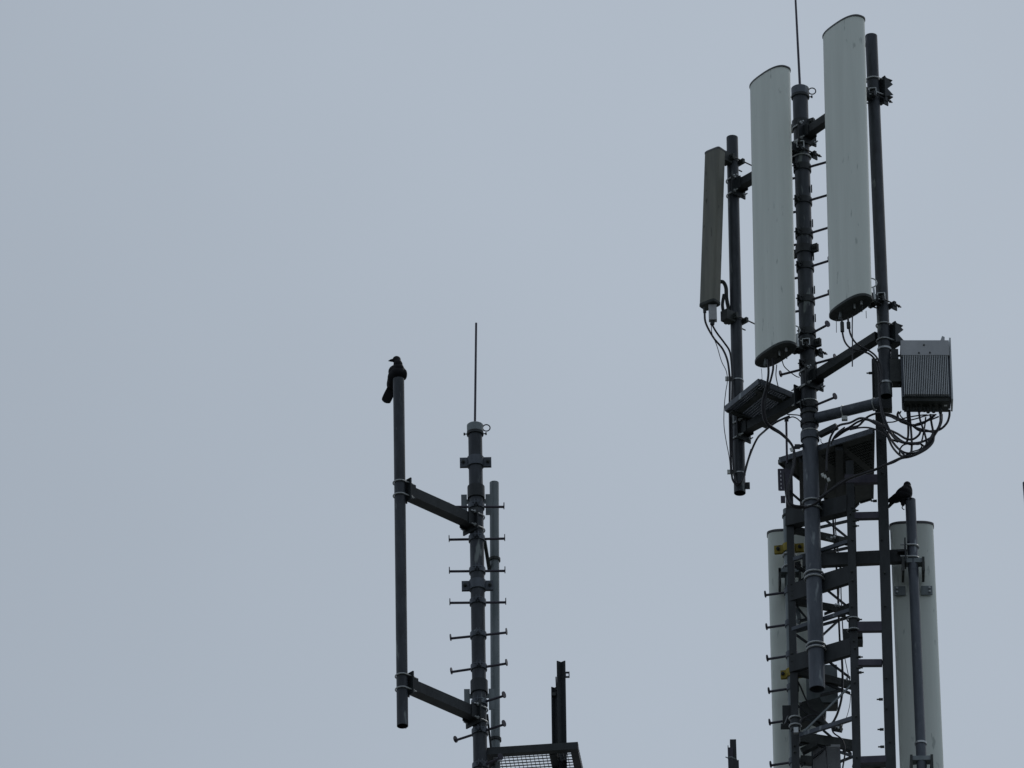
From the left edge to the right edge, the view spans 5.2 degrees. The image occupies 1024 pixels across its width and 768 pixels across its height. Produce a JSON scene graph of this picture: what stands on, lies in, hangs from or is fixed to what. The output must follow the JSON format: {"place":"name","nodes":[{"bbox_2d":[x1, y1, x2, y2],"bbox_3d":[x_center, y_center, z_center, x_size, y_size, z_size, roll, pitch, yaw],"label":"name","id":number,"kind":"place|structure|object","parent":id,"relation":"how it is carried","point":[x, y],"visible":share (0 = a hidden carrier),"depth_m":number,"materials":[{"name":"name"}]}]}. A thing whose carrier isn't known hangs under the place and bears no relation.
{"place":"outdoors","nodes":[
{"label":"outdoors","id":0,"kind":"place"},
{"bbox_2d":[0,0,1023,767],"label":"sky","id":1,"kind":"structure","parent":0,"point":[224,223],"materials":[{"name":"grey"}]},
{"bbox_3d":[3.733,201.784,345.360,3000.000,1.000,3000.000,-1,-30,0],"label":"ground","id":2,"kind":"structure","parent":0,"visible":0},
{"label":"building","id":3,"kind":"object","parent":2,"relation":"on","visible":0},
{"bbox_2d":[449,323,507,767],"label":"antenna mast","id":4,"kind":"object","parent":3,"relation":"on","point":[477,585],"visible":1,"depth_m":109.66,"materials":[{"name":"metal"}]},
{"bbox_2d":[392,377,488,728],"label":"support pole","id":5,"kind":"object","parent":4,"relation":"attached to","point":[409,684],"visible":1,"depth_m":109.05,"materials":[{"name":"metal"}]},
{"bbox_2d":[382,356,406,402],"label":"crow","id":6,"kind":"object","parent":5,"relation":"on","point":[397,369],"visible":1,"depth_m":110.12,"materials":[{"name":"black"}]},
{"bbox_2d":[487,742,582,767],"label":"grating platform","id":7,"kind":"structure","parent":4,"relation":"attached to","point":[553,750],"depth_m":108.84,"materials":[{"name":"metal"}]},
{"bbox_2d":[484,481,500,767],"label":"support pole","id":8,"kind":"object","parent":3,"relation":"on","point":[492,561],"visible":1,"depth_m":109.85,"materials":[{"name":"metal"}]},
{"bbox_2d":[551,687,557,742],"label":"angle post","id":9,"kind":"object","parent":3,"relation":"on","point":[554,715],"visible":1,"depth_m":109.38,"materials":[{"name":"metal"}]},
{"bbox_2d":[555,661,569,767],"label":"angle post","id":10,"kind":"object","parent":3,"relation":"on","point":[560,678],"visible":1,"depth_m":109.38,"materials":[{"name":"metal"}]},
{"bbox_2d":[725,739,738,767],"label":"post","id":11,"kind":"object","parent":3,"relation":"on","point":[733,761],"visible":1,"depth_m":109.20,"materials":[{"name":"metal"}]},
{"bbox_2d":[764,508,803,767],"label":"support pole","id":12,"kind":"object","parent":3,"relation":"on","point":[782,550],"visible":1,"depth_m":110.07,"materials":[{"name":"metal"}]},
{"bbox_2d":[767,529,815,767],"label":"panel antenna","id":13,"kind":"object","parent":12,"relation":"attached to","point":[777,612],"visible":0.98,"depth_m":110.33,"materials":[{"name":"plastic"}]},
{"bbox_2d":[806,665,837,710],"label":"radio unit","id":14,"kind":"object","parent":12,"relation":"attached to","point":[828,700],"visible":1,"depth_m":109.74,"materials":[{"name":"metal"}]},
{"bbox_2d":[778,358,906,767],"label":"lattice tower","id":15,"kind":"structure","parent":3,"relation":"on","point":[852,559],"depth_m":109.64,"materials":[{"name":"metal"}]},
{"bbox_2d":[784,419,788,463],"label":"post","id":16,"kind":"object","parent":15,"relation":"attached to","point":[786,427],"visible":1,"depth_m":110.64,"materials":[{"name":"metal"}]},
{"bbox_2d":[779,0,836,692],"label":"antenna mast","id":17,"kind":"object","parent":15,"relation":"attached to","point":[806,249],"visible":0.98,"depth_m":110.75,"materials":[{"name":"metal"}]},
{"bbox_2d":[725,135,818,495],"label":"support pole","id":18,"kind":"object","parent":17,"relation":"attached to","point":[738,185],"visible":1,"depth_m":111.86,"materials":[{"name":"metal"}]},
{"bbox_2d":[699,146,754,330],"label":"panel antenna","id":19,"kind":"object","parent":18,"relation":"attached to","point":[718,159],"visible":0.98,"depth_m":112.23,"materials":[{"name":"plastic"}]},
{"bbox_2d":[711,325,730,473],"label":"cable","id":20,"kind":"object","parent":19,"relation":"hanging from","point":[725,395],"visible":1,"depth_m":111.47,"materials":[{"name":"black rubber"}]},
{"bbox_2d":[711,324,751,484],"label":"cable","id":21,"kind":"object","parent":19,"relation":"hanging from","point":[725,344],"visible":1,"depth_m":111.29,"materials":[{"name":"black rubber"}]},
{"bbox_2d":[704,312,789,485],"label":"cable","id":22,"kind":"object","parent":19,"relation":"hanging from","point":[762,432],"visible":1,"depth_m":111.24,"materials":[{"name":"black rubber"}]},
{"bbox_2d":[725,379,793,428],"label":"platform","id":23,"kind":"structure","parent":18,"relation":"attached to","point":[748,399],"depth_m":111.06,"materials":[{"name":"metal"}]},
{"bbox_2d":[749,65,827,367],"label":"panel antenna","id":24,"kind":"object","parent":17,"relation":"attached to","point":[774,148],"visible":1,"depth_m":111.25,"materials":[{"name":"plastic"}]},
{"bbox_2d":[763,358,803,506],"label":"cable","id":25,"kind":"object","parent":24,"relation":"hanging from","point":[791,444],"visible":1,"depth_m":110.28,"materials":[{"name":"black rubber"}]},
{"bbox_2d":[783,473,806,505],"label":"cable","id":26,"kind":"object","parent":17,"relation":"hanging from","point":[785,485],"visible":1,"depth_m":110.14,"materials":[{"name":"black rubber"}]},
{"bbox_2d":[792,33,902,398],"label":"support pole","id":27,"kind":"object","parent":17,"relation":"attached to","point":[886,338],"visible":1,"depth_m":110.68,"materials":[{"name":"metal"}]},
{"bbox_2d":[822,14,900,331],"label":"panel antenna","id":28,"kind":"object","parent":27,"relation":"attached to","point":[848,95],"visible":1,"depth_m":110.51,"materials":[{"name":"plastic"}]},
{"bbox_2d":[852,314,852,366],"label":"cable","id":29,"kind":"object","parent":28,"relation":"hanging from","point":[852,340],"visible":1,"depth_m":109.65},
{"bbox_2d":[841,318,888,430],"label":"cable","id":30,"kind":"object","parent":28,"relation":"hanging from","point":[868,353],"visible":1,"depth_m":109.63,"materials":[{"name":"black rubber"}]},
{"bbox_2d":[847,318,891,433],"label":"cable","id":31,"kind":"object","parent":28,"relation":"hanging from","point":[857,344],"visible":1,"depth_m":109.64,"materials":[{"name":"black rubber"}]},
{"bbox_2d":[890,336,952,413],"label":"radio unit","id":32,"kind":"object","parent":27,"relation":"attached to","point":[921,374],"visible":1,"depth_m":109.68,"materials":[{"name":"metal"}]},
{"bbox_2d":[825,409,908,471],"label":"cable","id":33,"kind":"object","parent":32,"relation":"attached to","point":[847,423],"visible":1,"depth_m":109.96,"materials":[{"name":"black rubber"}]},
{"bbox_2d":[832,419,921,440],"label":"cable","id":34,"kind":"object","parent":32,"relation":"attached to","point":[878,425],"visible":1,"depth_m":109.78,"materials":[{"name":"black rubber"}]},
{"bbox_2d":[873,412,912,456],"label":"cable","id":35,"kind":"object","parent":34,"relation":"hanging from","point":[895,445],"visible":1,"depth_m":109.49,"materials":[{"name":"black rubber"}]},
{"bbox_2d":[883,422,933,456],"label":"cable","id":36,"kind":"object","parent":34,"relation":"hanging from","point":[924,446],"visible":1,"depth_m":109.44,"materials":[{"name":"black rubber"}]},
{"bbox_2d":[818,414,942,498],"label":"cable","id":37,"kind":"object","parent":32,"relation":"attached to","point":[875,469],"visible":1,"depth_m":109.57,"materials":[{"name":"black rubber"}]},
{"bbox_2d":[887,430,938,453],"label":"cable","id":38,"kind":"object","parent":37,"relation":"attached to","point":[934,435],"visible":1,"depth_m":109.36,"materials":[{"name":"black rubber"}]},
{"bbox_2d":[835,412,941,438],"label":"cable","id":39,"kind":"object","parent":32,"relation":"attached to","point":[895,416],"visible":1,"depth_m":109.76,"materials":[{"name":"black rubber"}]},
{"bbox_2d":[849,427,897,442],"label":"cable","id":40,"kind":"object","parent":39,"relation":"hanging from","point":[881,432],"visible":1,"depth_m":109.73,"materials":[{"name":"black rubber"}]},
{"bbox_2d":[885,415,910,424],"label":"cable","id":41,"kind":"object","parent":39,"relation":"attached to","point":[894,418],"visible":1,"depth_m":109.60,"materials":[{"name":"black rubber"}]},
{"bbox_2d":[896,411,934,425],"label":"cable","id":42,"kind":"object","parent":39,"relation":"attached to","point":[919,424],"visible":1,"depth_m":109.55,"materials":[{"name":"black rubber"}]},
{"bbox_2d":[885,409,926,445],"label":"cable","id":43,"kind":"object","parent":32,"relation":"attached to","point":[925,436],"visible":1,"depth_m":109.49,"materials":[{"name":"black rubber"}]},
{"bbox_2d":[887,414,926,422],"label":"cable","id":44,"kind":"object","parent":43,"relation":"attached to","point":[907,417],"visible":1,"depth_m":109.56,"materials":[{"name":"black rubber"}]},
{"bbox_2d":[886,416,933,443],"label":"cable","id":45,"kind":"object","parent":32,"relation":"hanging from","point":[905,442],"visible":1,"depth_m":109.46,"materials":[{"name":"black rubber"}]},
{"bbox_2d":[899,417,925,454],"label":"cable","id":46,"kind":"object","parent":45,"relation":"hanging from","point":[915,443],"visible":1,"depth_m":109.42,"materials":[{"name":"black rubber"}]},
{"bbox_2d":[899,411,936,420],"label":"cable","id":47,"kind":"object","parent":32,"relation":"attached to","point":[916,418],"visible":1,"depth_m":109.55,"materials":[{"name":"black rubber"}]},
{"bbox_2d":[911,409,950,431],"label":"cable","id":48,"kind":"object","parent":32,"relation":"hanging from","point":[943,426],"visible":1,"depth_m":109.55,"materials":[{"name":"black rubber"}]},
{"bbox_2d":[814,397,891,437],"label":"boom","id":49,"kind":"object","parent":17,"relation":"attached to","point":[843,412],"visible":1,"depth_m":110.41,"materials":[{"name":"metal"}]},
{"bbox_2d":[799,714,818,723],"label":"cable","id":50,"kind":"object","parent":15,"relation":"on","point":[802,719],"visible":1,"depth_m":109.20,"materials":[{"name":"black rubber"}]},
{"bbox_2d":[799,697,842,731],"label":"junction box","id":51,"kind":"object","parent":15,"relation":"attached to","point":[816,704],"visible":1,"depth_m":109.44,"materials":[{"name":"plastic"}]},
{"bbox_2d":[798,681,824,719],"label":"cable","id":52,"kind":"object","parent":51,"relation":"attached to","point":[808,703],"visible":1,"depth_m":109.39,"materials":[{"name":"black rubber"}]},
{"bbox_2d":[825,745,827,767],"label":"cable","id":53,"kind":"object","parent":51,"relation":"attached to","point":[826,756],"visible":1,"depth_m":109.09,"materials":[{"name":"black rubber"}]},
{"bbox_2d":[831,728,845,767],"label":"cable","id":54,"kind":"object","parent":51,"relation":"hanging from","point":[843,745],"visible":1,"depth_m":109.14,"materials":[{"name":"black rubber"}]},
{"bbox_2d":[811,744,840,767],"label":"radio unit","id":55,"kind":"object","parent":15,"relation":"attached to","point":[834,756],"visible":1,"depth_m":109.25,"materials":[{"name":"metal"}]},
{"bbox_2d":[778,429,874,506],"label":"platform","id":56,"kind":"structure","parent":15,"relation":"attached to","point":[858,448],"depth_m":110.64,"materials":[{"name":"metal"}]},
{"bbox_2d":[761,359,894,508],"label":"cable","id":57,"kind":"object","parent":56,"relation":"attached to","point":[781,434],"visible":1,"depth_m":110.30,"materials":[{"name":"black rubber"}]},
{"bbox_2d":[832,520,840,639],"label":"cable","id":58,"kind":"object","parent":15,"relation":"attached to","point":[833,526],"visible":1,"depth_m":109.91,"materials":[{"name":"black rubber"}]},
{"bbox_2d":[832,640,843,721],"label":"cable","id":59,"kind":"object","parent":15,"relation":"attached to","point":[842,688],"visible":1,"depth_m":109.47,"materials":[{"name":"black rubber"}]},
{"bbox_2d":[835,519,842,633],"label":"cable","id":60,"kind":"object","parent":15,"relation":"attached to","point":[840,588],"visible":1,"depth_m":109.94,"materials":[{"name":"black rubber"}]},
{"bbox_2d":[861,764,884,767],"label":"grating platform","id":61,"kind":"structure","parent":15,"relation":"attached to","point":[874,766],"depth_m":108.78,"materials":[{"name":"metal"}]},
{"bbox_2d":[897,497,926,767],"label":"support pole","id":62,"kind":"object","parent":3,"relation":"on","point":[915,619],"visible":1,"depth_m":109.42,"materials":[{"name":"metal"}]},
{"bbox_2d":[888,481,912,507],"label":"crow","id":63,"kind":"object","parent":62,"relation":"on","point":[902,494],"visible":1,"depth_m":110.17,"materials":[{"name":"black"}]},
{"bbox_2d":[889,521,943,767],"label":"panel antenna","id":64,"kind":"object","parent":62,"relation":"attached to","point":[933,756],"visible":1,"depth_m":109.60,"materials":[{"name":"plastic"}]}
]}

